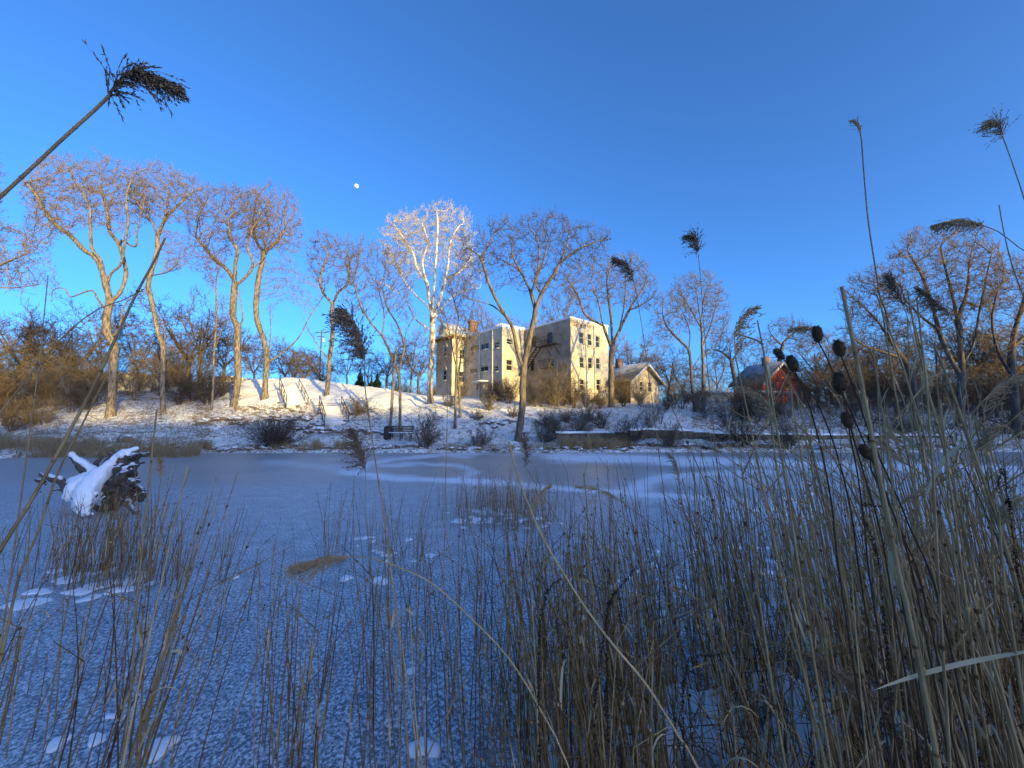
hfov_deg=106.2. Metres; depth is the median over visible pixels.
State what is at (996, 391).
reed
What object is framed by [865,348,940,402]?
shrub
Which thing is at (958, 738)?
reed
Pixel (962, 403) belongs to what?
reed
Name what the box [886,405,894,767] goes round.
reed
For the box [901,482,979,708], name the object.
reed
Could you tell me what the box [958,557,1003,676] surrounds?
reed
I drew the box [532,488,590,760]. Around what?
reed
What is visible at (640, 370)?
tan house
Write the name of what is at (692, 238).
reed
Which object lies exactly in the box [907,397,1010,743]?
reed
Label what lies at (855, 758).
reed
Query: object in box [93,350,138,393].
shrub
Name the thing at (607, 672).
seed stalk
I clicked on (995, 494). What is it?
reed
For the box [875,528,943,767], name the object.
reed
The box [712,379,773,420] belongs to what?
shrub
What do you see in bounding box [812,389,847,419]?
shrub
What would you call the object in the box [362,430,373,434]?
rock
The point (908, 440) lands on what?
reed
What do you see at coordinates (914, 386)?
bare tree
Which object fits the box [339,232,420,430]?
bare tree
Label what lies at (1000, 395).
shrub
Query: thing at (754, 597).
reed
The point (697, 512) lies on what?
reed
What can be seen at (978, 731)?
reed
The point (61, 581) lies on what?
snow lump
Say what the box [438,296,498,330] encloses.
belt tree
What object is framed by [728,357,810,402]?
red house
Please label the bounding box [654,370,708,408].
shrub
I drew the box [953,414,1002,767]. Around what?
reed
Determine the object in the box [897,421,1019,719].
reed
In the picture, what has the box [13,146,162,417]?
bare tree
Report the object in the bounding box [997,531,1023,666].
reed
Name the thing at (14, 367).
shrub
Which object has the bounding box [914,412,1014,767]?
reed
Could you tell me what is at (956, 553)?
reed
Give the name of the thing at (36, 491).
reed
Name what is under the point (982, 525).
reed
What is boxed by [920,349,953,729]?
reed
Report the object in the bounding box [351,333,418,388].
belt tree
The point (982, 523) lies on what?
reed
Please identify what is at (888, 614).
reed
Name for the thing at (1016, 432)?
shrub
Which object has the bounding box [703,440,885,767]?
reed
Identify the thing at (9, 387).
shrub
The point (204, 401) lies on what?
shrub
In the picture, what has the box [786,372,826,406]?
shrub
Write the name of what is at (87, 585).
snow lump
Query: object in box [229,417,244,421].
rock
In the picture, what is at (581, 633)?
reed
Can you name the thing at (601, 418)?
shrub
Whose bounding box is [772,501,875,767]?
reed
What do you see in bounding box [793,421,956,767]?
reed
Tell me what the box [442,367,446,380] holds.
window
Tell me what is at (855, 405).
shrub
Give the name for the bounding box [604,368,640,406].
shrub
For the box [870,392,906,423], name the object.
shrub
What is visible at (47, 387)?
shrub
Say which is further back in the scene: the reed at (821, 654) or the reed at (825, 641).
the reed at (821, 654)
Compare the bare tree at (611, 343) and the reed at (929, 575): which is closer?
the reed at (929, 575)
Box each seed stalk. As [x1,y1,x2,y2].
[536,578,561,767]
[592,565,638,767]
[604,591,623,767]
[994,468,1023,642]
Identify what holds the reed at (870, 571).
on the pond ice
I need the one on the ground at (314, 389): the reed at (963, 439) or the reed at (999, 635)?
the reed at (999, 635)
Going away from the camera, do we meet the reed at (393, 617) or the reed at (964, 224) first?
the reed at (393, 617)
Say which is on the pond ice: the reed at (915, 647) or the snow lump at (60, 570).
the snow lump at (60, 570)
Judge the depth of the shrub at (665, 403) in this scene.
36.05 m
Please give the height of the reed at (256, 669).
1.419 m
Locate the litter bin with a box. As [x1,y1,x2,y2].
[384,425,391,439]
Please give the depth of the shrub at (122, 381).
39.52 m
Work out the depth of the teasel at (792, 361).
1.30 m
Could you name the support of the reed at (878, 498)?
on the pond ice
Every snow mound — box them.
[533,735,585,767]
[590,692,609,732]
[616,714,690,767]
[654,683,750,740]
[682,717,744,767]
[736,669,816,714]
[740,738,796,767]
[762,695,881,767]
[861,710,951,767]
[956,695,1021,741]
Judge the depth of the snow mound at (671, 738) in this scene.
2.41 m
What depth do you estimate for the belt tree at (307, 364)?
59.95 m
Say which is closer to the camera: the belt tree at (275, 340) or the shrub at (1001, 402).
the shrub at (1001, 402)
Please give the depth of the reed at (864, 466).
1.96 m
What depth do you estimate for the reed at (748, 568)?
2.50 m
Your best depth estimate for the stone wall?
27.52 m
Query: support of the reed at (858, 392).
on the pond ice
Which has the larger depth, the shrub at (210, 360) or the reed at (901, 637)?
the shrub at (210, 360)
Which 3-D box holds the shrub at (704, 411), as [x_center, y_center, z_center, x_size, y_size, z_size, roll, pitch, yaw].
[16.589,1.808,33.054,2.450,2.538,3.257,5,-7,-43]
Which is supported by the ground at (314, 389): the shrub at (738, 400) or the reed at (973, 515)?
the shrub at (738, 400)
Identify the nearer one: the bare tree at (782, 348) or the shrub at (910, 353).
the shrub at (910, 353)
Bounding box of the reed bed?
[0,382,1023,767]
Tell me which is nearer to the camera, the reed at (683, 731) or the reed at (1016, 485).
the reed at (683, 731)
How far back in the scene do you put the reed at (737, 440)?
3.54 m
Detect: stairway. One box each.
[279,378,308,407]
[319,395,349,426]
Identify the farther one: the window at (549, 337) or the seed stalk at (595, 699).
the window at (549, 337)
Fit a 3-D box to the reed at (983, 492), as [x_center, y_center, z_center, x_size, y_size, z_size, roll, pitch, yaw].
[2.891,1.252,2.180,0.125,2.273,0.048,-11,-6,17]
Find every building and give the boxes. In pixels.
[103,372,171,391]
[209,376,250,382]
[465,316,620,405]
[687,391,733,401]
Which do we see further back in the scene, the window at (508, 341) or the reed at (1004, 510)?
the window at (508, 341)
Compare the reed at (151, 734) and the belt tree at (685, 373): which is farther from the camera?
the belt tree at (685, 373)
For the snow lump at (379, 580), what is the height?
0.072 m
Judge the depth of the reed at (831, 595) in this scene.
2.20 m
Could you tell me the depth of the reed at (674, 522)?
2.12 m
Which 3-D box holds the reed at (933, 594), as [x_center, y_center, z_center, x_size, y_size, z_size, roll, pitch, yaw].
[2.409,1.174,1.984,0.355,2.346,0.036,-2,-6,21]
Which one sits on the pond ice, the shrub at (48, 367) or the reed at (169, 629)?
the reed at (169, 629)
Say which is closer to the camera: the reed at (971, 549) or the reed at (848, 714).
the reed at (848, 714)
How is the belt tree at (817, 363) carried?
on the ground at (314, 389)
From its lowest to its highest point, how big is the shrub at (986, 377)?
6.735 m
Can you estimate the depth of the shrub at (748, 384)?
42.83 m
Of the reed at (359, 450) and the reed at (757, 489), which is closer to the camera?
the reed at (757, 489)
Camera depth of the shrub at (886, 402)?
31.74 m
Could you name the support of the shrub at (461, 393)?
on the ground at (314, 389)
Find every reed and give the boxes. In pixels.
[0,39,190,199]
[0,238,165,553]
[0,275,48,651]
[0,289,143,414]
[0,377,105,666]
[101,589,179,767]
[119,456,165,758]
[120,410,157,767]
[121,467,187,767]
[126,537,189,767]
[128,487,222,767]
[133,477,216,767]
[140,546,290,765]
[141,497,211,739]
[143,496,207,767]
[145,472,237,767]
[149,514,263,767]
[170,640,185,767]
[253,555,260,767]
[272,551,569,767]
[321,298,409,767]
[333,427,378,719]
[387,550,419,767]
[403,605,422,767]
[423,558,878,766]
[444,376,448,767]
[508,441,698,767]
[517,432,612,738]
[529,483,554,752]
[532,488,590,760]
[550,563,606,748]
[562,509,564,755]
[565,511,600,765]
[572,532,598,767]
[575,484,768,767]
[575,513,599,767]
[577,462,605,767]
[584,523,649,754]
[607,468,620,735]
[609,524,630,767]
[610,255,683,675]
[611,522,668,764]
[620,495,666,767]
[624,538,633,744]
[634,482,654,750]
[635,505,648,762]
[647,579,780,767]
[649,547,702,739]
[658,452,680,767]
[661,488,753,767]
[670,403,805,763]
[672,499,736,752]
[677,454,741,733]
[679,223,733,668]
[680,651,723,767]
[683,387,832,766]
[688,583,758,767]
[694,474,731,767]
[695,513,761,757]
[699,427,815,690]
[700,447,736,714]
[701,427,848,734]
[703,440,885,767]
[704,466,754,720]
[708,476,838,757]
[712,481,798,767]
[713,462,755,767]
[714,496,737,767]
[717,462,850,731]
[722,469,835,767]
[724,399,775,749]
[726,557,866,761]
[727,495,859,751]
[728,516,861,767]
[732,385,833,767]
[732,432,932,764]
[733,304,825,767]
[733,409,741,474]
[735,505,788,757]
[736,472,788,767]
[739,334,818,767]
[740,443,758,767]
[742,373,787,767]
[742,440,850,715]
[743,408,786,763]
[743,421,954,767]
[752,440,771,697]
[754,452,827,767]
[756,450,855,767]
[757,320,831,767]
[757,512,888,757]
[762,467,834,751]
[764,438,860,716]
[769,478,869,733]
[771,567,865,767]
[772,419,867,665]
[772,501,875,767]
[775,517,823,767]
[778,365,994,767]
[786,324,908,767]
[786,462,889,635]
[788,370,851,767]
[788,442,852,667]
[789,386,860,743]
[789,523,857,765]
[790,505,844,767]
[791,501,801,765]
[791,529,822,767]
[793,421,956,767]
[793,456,918,756]
[795,523,870,763]
[796,465,844,703]
[797,398,884,767]
[797,497,854,767]
[799,409,890,735]
[799,496,873,729]
[800,442,850,767]
[800,516,1006,767]
[801,423,867,767]
[801,425,891,729]
[805,448,931,764]
[812,424,918,758]
[812,448,881,763]
[812,479,864,767]
[813,354,1003,764]
[816,490,899,714]
[818,426,887,767]
[818,468,1020,764]
[819,508,874,767]
[820,481,901,617]
[820,519,947,767]
[823,406,1007,736]
[823,484,917,767]
[823,503,904,767]
[827,534,872,755]
[829,414,860,760]
[831,435,865,707]
[839,364,907,655]
[839,477,951,753]
[839,526,918,765]
[840,286,941,767]
[840,397,847,767]
[840,414,964,767]
[840,492,887,767]
[843,444,900,664]
[844,492,874,763]
[845,354,962,732]
[846,429,965,754]
[847,437,965,761]
[849,116,971,767]
[851,480,895,763]
[851,481,994,726]
[851,537,931,755]
[852,483,937,705]
[854,416,1017,736]
[854,423,928,767]
[854,428,937,675]
[857,491,948,704]
[859,502,896,767]
[861,364,931,766]
[861,375,931,767]
[861,439,1019,665]
[862,291,1018,767]
[862,407,905,577]
[862,478,924,757]
[864,434,937,649]
[864,470,975,767]
[865,487,906,723]
[866,437,946,758]
[870,512,907,767]
[871,270,989,744]
[871,371,952,767]
[871,477,905,712]
[871,535,1023,758]
[873,352,941,766]
[875,432,1002,767]
[875,512,1023,723]
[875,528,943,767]
[876,294,1023,767]
[876,359,914,767]
[879,404,958,709]
[879,463,988,767]
[880,502,917,757]
[881,412,966,622]
[881,438,986,759]
[883,396,890,697]
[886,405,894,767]
[886,432,917,643]
[887,354,984,676]
[888,432,954,576]
[888,435,919,694]
[889,430,1023,767]
[891,460,964,759]
[892,514,959,746]
[892,523,1017,679]
[894,458,933,651]
[894,468,959,731]
[896,429,956,740]
[896,525,951,743]
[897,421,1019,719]
[900,450,938,609]
[900,471,948,705]
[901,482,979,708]
[902,521,959,618]
[903,364,976,690]
[903,474,998,760]
[905,419,960,648]
[907,317,934,767]
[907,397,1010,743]
[907,501,986,749]
[908,453,1000,727]
[909,285,1023,569]
[909,445,945,589]
[909,513,959,767]
[910,412,961,599]
[910,416,986,681]
[912,463,959,596]
[912,500,991,709]
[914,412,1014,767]
[916,298,951,767]
[916,468,1003,762]
[917,429,973,689]
[919,512,942,767]
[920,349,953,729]
[922,376,1023,692]
[922,384,999,677]
[923,456,965,730]
[926,345,1023,620]
[928,217,1023,250]
[930,471,1023,760]
[935,481,973,751]
[936,377,978,767]
[937,431,996,767]
[939,399,993,767]
[939,425,988,610]
[939,509,986,767]
[942,472,1019,662]
[943,387,1020,582]
[945,437,1015,619]
[948,534,1023,767]
[950,381,1015,767]
[951,453,1018,725]
[951,518,1012,663]
[953,404,1018,658]
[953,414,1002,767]
[954,459,972,732]
[955,463,992,671]
[955,513,972,767]
[957,410,1004,552]
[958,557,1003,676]
[959,381,1013,597]
[960,443,1005,672]
[960,459,1014,730]
[961,434,1021,627]
[962,518,1023,713]
[963,465,1021,766]
[966,394,998,767]
[966,493,975,584]
[966,508,978,575]
[967,565,1013,767]
[968,102,1023,198]
[969,422,1023,455]
[969,445,1018,705]
[972,392,1016,711]
[972,419,1010,556]
[977,456,1023,687]
[978,465,1020,713]
[978,501,1021,626]
[983,374,1023,677]
[987,409,1023,729]
[989,471,1023,767]
[990,443,1023,593]
[992,493,1023,524]
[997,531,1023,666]
[998,205,1023,298]
[1001,403,1023,664]
[1004,462,1023,686]
[1008,538,1015,638]
[1011,459,1023,709]
[1012,433,1023,573]
[1021,597,1023,753]
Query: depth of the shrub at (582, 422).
28.33 m
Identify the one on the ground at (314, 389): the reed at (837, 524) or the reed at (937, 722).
the reed at (837, 524)
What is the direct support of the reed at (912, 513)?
on the pond ice
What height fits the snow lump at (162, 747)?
0.051 m
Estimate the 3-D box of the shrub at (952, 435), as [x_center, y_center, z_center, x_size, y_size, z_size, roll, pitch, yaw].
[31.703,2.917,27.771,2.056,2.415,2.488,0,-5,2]
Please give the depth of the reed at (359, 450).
2.84 m
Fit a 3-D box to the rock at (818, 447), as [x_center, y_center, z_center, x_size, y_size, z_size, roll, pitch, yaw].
[20.385,4.181,25.387,0.613,0.493,1.066,8,-14,-22]
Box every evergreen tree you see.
[354,370,365,386]
[373,371,381,387]
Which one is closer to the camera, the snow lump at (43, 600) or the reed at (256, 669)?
the reed at (256, 669)
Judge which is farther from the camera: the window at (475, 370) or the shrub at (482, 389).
the window at (475, 370)
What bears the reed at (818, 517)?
on the ground at (314, 389)
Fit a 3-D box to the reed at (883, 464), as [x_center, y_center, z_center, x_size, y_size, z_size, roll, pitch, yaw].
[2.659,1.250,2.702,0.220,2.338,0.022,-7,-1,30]
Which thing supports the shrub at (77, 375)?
on the ground at (314, 389)
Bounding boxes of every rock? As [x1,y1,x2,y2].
[116,434,133,442]
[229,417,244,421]
[245,447,255,450]
[257,446,267,449]
[311,427,324,431]
[315,421,323,425]
[329,428,336,432]
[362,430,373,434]
[682,443,691,447]
[705,446,714,450]
[717,442,726,447]
[759,443,769,447]
[813,444,831,449]
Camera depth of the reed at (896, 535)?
1.84 m
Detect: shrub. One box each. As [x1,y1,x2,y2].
[0,337,71,393]
[0,349,25,392]
[0,365,63,412]
[0,367,64,410]
[0,373,39,409]
[0,394,63,423]
[0,397,46,431]
[9,363,84,406]
[12,342,97,392]
[16,340,118,394]
[23,362,82,393]
[37,346,139,400]
[38,375,102,412]
[43,338,134,391]
[44,377,118,409]
[55,336,140,394]
[55,357,99,396]
[93,332,181,395]
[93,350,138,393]
[105,372,156,400]
[121,364,151,388]
[122,340,191,387]
[131,364,198,394]
[131,367,217,404]
[133,325,221,383]
[142,354,233,401]
[143,336,196,387]
[170,366,245,404]
[181,341,232,384]
[194,365,249,395]
[226,410,309,449]
[247,413,305,445]
[271,425,296,444]
[341,392,380,415]
[396,408,444,447]
[441,390,464,406]
[444,373,472,398]
[457,375,471,397]
[464,426,498,446]
[470,408,487,420]
[474,392,501,410]
[476,384,488,400]
[483,382,494,398]
[484,375,515,400]
[488,374,519,402]
[507,404,518,417]
[513,378,546,404]
[526,364,564,406]
[526,372,548,406]
[528,355,583,408]
[530,406,560,427]
[532,416,566,442]
[539,368,567,406]
[543,412,571,431]
[544,359,587,405]
[551,405,578,422]
[555,408,594,433]
[560,371,588,407]
[572,401,603,421]
[573,381,596,407]
[584,408,619,428]
[587,384,613,408]
[598,377,627,406]
[602,413,652,446]
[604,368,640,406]
[626,377,653,405]
[627,383,653,404]
[627,396,668,427]
[645,397,669,422]
[646,417,685,447]
[647,382,685,407]
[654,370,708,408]
[657,390,677,409]
[682,380,706,407]
[682,396,718,418]
[697,382,742,423]
[709,411,782,447]
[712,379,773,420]
[714,381,762,419]
[727,378,792,422]
[733,370,760,398]
[741,367,783,397]
[755,389,789,418]
[757,383,820,422]
[760,416,812,448]
[763,368,811,403]
[774,376,808,402]
[781,389,809,410]
[781,398,795,416]
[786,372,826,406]
[793,375,833,412]
[801,384,835,407]
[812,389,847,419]
[817,384,882,425]
[826,392,843,409]
[827,378,867,408]
[832,427,865,444]
[835,398,859,416]
[836,348,939,404]
[847,382,883,407]
[850,390,898,420]
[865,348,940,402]
[868,347,946,404]
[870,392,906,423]
[871,412,881,432]
[874,421,894,439]
[877,406,927,433]
[881,385,920,413]
[883,355,956,403]
[886,356,975,410]
[888,385,943,410]
[906,385,976,414]
[908,417,947,442]
[912,397,952,420]
[927,413,971,440]
[930,354,1004,406]
[944,355,1023,403]
[950,393,1009,421]
[953,382,994,410]
[953,421,979,441]
[966,412,1001,433]
[971,375,1023,410]
[972,385,1019,409]
[980,406,1023,433]
[992,409,1023,428]
[1003,394,1023,412]
[1009,423,1023,442]
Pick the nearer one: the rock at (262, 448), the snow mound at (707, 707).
the snow mound at (707, 707)
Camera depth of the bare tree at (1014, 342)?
28.10 m
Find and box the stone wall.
[555,428,1011,442]
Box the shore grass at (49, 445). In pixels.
[0,397,1023,457]
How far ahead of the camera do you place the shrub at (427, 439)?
25.47 m
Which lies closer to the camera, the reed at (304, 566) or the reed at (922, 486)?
the reed at (304, 566)
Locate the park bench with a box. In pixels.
[388,426,413,440]
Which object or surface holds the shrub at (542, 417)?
on the ground at (314, 389)
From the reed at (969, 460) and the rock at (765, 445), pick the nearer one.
the reed at (969, 460)
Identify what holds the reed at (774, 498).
on the ground at (314, 389)
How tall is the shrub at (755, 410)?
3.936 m
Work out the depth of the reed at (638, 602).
2.06 m
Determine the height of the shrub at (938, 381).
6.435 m
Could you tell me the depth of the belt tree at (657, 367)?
57.44 m
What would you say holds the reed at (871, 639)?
on the ground at (314, 389)
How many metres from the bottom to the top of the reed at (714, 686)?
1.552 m
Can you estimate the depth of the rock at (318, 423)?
31.24 m
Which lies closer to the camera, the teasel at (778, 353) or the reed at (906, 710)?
the teasel at (778, 353)
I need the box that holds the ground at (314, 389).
[0,377,1023,458]
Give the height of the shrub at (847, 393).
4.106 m
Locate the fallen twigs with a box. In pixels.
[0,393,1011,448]
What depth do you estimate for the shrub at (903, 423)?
28.41 m
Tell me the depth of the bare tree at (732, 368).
46.31 m
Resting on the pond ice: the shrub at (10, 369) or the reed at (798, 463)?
the reed at (798, 463)
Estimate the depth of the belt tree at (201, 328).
43.91 m
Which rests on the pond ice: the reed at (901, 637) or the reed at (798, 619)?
the reed at (798, 619)
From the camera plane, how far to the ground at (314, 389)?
31.78 m
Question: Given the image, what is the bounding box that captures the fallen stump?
[34,446,149,516]
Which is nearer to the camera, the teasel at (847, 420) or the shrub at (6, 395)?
the teasel at (847, 420)
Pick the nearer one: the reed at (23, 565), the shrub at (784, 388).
the reed at (23, 565)
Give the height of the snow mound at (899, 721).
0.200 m
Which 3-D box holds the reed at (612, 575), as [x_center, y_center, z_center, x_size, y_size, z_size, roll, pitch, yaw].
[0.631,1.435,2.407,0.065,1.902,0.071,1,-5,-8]
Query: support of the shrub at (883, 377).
on the ground at (314, 389)
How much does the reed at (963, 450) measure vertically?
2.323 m
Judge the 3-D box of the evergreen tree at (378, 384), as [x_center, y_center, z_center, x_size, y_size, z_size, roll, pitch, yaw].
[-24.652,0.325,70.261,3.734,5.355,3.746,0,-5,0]
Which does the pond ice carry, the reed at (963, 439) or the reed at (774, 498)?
the reed at (963, 439)
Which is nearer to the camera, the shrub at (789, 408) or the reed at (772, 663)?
the reed at (772, 663)
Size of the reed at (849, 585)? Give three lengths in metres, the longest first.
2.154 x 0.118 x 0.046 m
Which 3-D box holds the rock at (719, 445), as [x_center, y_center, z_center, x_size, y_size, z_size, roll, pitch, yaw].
[13.874,4.096,25.403,0.610,0.541,0.568,0,-5,1]
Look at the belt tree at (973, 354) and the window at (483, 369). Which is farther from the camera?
the window at (483, 369)
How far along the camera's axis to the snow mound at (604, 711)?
2.66 m
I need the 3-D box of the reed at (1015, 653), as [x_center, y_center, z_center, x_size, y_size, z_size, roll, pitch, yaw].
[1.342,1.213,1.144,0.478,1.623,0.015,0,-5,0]
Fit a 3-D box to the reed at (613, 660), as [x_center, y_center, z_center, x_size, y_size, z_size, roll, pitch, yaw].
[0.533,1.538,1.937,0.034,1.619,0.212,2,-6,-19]
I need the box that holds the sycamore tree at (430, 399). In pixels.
[372,198,484,403]
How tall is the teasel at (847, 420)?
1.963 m
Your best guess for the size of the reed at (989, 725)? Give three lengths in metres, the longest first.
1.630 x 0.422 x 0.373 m
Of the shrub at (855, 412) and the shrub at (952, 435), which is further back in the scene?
the shrub at (855, 412)
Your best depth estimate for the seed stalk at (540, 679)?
1.41 m
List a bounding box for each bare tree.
[0,141,45,296]
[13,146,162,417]
[121,155,211,414]
[179,181,278,407]
[199,251,237,409]
[236,177,326,399]
[300,226,362,396]
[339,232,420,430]
[380,335,397,425]
[422,269,482,428]
[447,326,477,417]
[559,247,660,407]
[643,288,711,411]
[666,270,734,409]
[700,328,750,398]
[745,313,829,361]
[828,266,935,430]
[867,223,1012,427]
[969,250,1023,438]
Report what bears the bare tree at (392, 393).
on the ground at (314, 389)
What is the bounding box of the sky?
[0,0,1023,402]
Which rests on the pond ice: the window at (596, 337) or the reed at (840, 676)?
the reed at (840, 676)
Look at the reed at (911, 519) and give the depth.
2.47 m
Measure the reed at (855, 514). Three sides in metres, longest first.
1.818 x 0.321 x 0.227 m
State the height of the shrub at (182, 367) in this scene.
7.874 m
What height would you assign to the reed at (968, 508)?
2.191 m
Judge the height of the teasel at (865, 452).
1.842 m
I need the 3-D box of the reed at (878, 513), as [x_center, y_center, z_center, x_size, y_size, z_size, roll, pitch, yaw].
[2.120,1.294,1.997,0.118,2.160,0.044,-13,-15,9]
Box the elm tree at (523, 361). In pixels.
[450,205,612,442]
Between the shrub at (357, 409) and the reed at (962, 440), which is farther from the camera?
the shrub at (357, 409)
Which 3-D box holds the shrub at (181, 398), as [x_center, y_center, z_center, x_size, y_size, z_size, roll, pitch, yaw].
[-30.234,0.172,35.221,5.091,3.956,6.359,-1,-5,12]
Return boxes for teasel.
[772,348,870,767]
[785,355,892,767]
[810,325,946,753]
[830,370,922,767]
[831,339,974,767]
[838,410,901,767]
[857,443,958,767]
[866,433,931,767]
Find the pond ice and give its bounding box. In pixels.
[0,452,1023,767]
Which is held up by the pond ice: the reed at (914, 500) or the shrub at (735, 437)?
the reed at (914, 500)
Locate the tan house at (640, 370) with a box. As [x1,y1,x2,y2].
[606,359,665,402]
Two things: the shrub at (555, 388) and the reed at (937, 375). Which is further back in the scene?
the shrub at (555, 388)
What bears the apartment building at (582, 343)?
on the ground at (314, 389)
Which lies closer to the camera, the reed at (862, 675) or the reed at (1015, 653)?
the reed at (1015, 653)
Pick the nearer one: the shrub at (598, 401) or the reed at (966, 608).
the reed at (966, 608)
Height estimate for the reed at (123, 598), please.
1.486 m
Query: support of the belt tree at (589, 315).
on the ground at (314, 389)
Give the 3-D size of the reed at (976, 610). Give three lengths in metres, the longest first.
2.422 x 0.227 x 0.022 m
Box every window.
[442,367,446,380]
[459,349,465,359]
[459,371,463,382]
[469,368,477,374]
[479,366,487,372]
[480,342,488,350]
[506,338,512,345]
[506,359,512,371]
[548,332,551,343]
[549,359,553,369]
[579,332,584,344]
[579,357,584,368]
[587,334,592,346]
[588,357,592,369]
[595,335,600,348]
[596,358,600,369]
[596,379,599,390]
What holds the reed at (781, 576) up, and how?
on the ground at (314, 389)
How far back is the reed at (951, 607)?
2.02 m
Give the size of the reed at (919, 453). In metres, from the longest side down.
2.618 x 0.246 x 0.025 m
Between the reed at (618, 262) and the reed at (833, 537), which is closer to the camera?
the reed at (833, 537)
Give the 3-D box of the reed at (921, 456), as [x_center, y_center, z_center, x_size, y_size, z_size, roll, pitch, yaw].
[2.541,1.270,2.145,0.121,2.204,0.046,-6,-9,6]
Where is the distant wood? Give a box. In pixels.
[25,370,984,402]
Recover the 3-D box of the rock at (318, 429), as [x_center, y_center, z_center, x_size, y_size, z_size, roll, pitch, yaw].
[-15.077,3.550,29.938,1.090,0.476,0.586,9,-13,-9]
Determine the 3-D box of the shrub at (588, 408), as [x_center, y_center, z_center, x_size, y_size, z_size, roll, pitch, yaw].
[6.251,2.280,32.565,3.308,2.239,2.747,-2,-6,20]
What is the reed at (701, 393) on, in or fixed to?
on the pond ice
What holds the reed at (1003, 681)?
on the pond ice
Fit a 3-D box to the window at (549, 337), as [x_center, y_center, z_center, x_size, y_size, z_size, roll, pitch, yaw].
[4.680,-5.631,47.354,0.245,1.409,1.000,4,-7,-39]
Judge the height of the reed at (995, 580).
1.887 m
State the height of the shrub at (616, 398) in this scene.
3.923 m
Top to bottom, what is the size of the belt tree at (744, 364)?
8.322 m
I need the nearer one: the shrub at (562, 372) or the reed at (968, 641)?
the reed at (968, 641)
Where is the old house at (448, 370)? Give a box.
[435,320,479,395]
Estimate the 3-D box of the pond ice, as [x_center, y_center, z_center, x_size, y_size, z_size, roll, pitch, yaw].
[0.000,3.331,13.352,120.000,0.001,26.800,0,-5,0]
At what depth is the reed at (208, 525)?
2.01 m
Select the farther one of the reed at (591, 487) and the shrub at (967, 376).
the shrub at (967, 376)
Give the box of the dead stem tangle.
[543,557,1023,767]
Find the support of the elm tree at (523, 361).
on the ground at (314, 389)
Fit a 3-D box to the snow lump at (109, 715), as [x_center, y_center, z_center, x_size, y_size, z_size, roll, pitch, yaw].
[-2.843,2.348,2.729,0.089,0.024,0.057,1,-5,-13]
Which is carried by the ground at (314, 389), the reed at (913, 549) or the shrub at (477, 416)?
the shrub at (477, 416)
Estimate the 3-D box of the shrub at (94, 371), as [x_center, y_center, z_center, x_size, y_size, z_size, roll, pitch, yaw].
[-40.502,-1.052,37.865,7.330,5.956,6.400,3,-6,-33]
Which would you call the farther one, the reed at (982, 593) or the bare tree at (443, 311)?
the bare tree at (443, 311)
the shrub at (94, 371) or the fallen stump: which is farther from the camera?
the shrub at (94, 371)
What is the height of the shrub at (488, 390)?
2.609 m
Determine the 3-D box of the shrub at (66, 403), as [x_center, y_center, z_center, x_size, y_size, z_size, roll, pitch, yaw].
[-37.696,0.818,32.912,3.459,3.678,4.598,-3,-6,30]
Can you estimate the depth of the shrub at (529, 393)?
42.42 m
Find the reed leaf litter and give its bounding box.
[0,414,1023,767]
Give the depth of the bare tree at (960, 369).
31.49 m
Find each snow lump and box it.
[0,598,32,610]
[21,588,53,594]
[29,597,53,605]
[43,568,62,573]
[44,734,74,753]
[51,572,92,584]
[58,588,94,595]
[73,594,102,602]
[76,579,117,589]
[87,732,106,747]
[102,713,116,719]
[103,586,140,594]
[117,575,144,585]
[141,735,180,763]
[340,575,353,581]
[369,576,389,584]
[404,736,442,758]
[406,667,417,675]
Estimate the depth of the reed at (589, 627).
2.15 m
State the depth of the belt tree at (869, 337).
42.21 m
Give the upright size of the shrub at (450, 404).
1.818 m
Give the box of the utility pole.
[316,331,326,380]
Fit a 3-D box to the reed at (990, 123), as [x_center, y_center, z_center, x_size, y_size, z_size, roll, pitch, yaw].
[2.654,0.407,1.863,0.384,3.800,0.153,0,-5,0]
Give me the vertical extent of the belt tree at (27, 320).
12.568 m
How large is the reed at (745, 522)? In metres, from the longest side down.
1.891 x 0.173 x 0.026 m
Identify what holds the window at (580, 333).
in the apartment building at (582, 343)
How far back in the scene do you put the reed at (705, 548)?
2.02 m
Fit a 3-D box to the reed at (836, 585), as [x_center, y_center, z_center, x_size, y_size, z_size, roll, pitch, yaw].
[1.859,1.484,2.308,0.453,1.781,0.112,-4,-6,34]
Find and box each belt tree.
[0,296,92,387]
[0,314,56,380]
[0,328,82,396]
[6,302,152,391]
[14,313,121,366]
[45,291,149,374]
[95,279,247,384]
[111,322,185,390]
[125,341,185,391]
[160,284,253,377]
[178,317,267,380]
[241,338,290,378]
[247,335,309,378]
[271,334,326,376]
[281,347,326,379]
[286,346,350,381]
[324,337,366,383]
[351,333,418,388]
[356,348,385,385]
[383,334,453,394]
[384,321,436,392]
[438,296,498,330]
[472,294,536,330]
[522,282,584,327]
[576,306,601,323]
[608,329,658,367]
[614,343,670,372]
[636,342,692,400]
[658,356,710,396]
[695,352,729,390]
[722,351,760,388]
[737,351,776,366]
[775,326,880,404]
[783,335,849,401]
[796,354,850,401]
[813,359,881,410]
[822,321,929,405]
[823,344,884,385]
[848,352,930,413]
[864,317,1017,404]
[923,316,1023,410]
[930,317,1023,408]
[938,358,1023,417]
[957,323,1023,403]
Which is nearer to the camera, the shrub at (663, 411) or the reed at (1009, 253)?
the reed at (1009, 253)
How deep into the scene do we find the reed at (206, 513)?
2.16 m

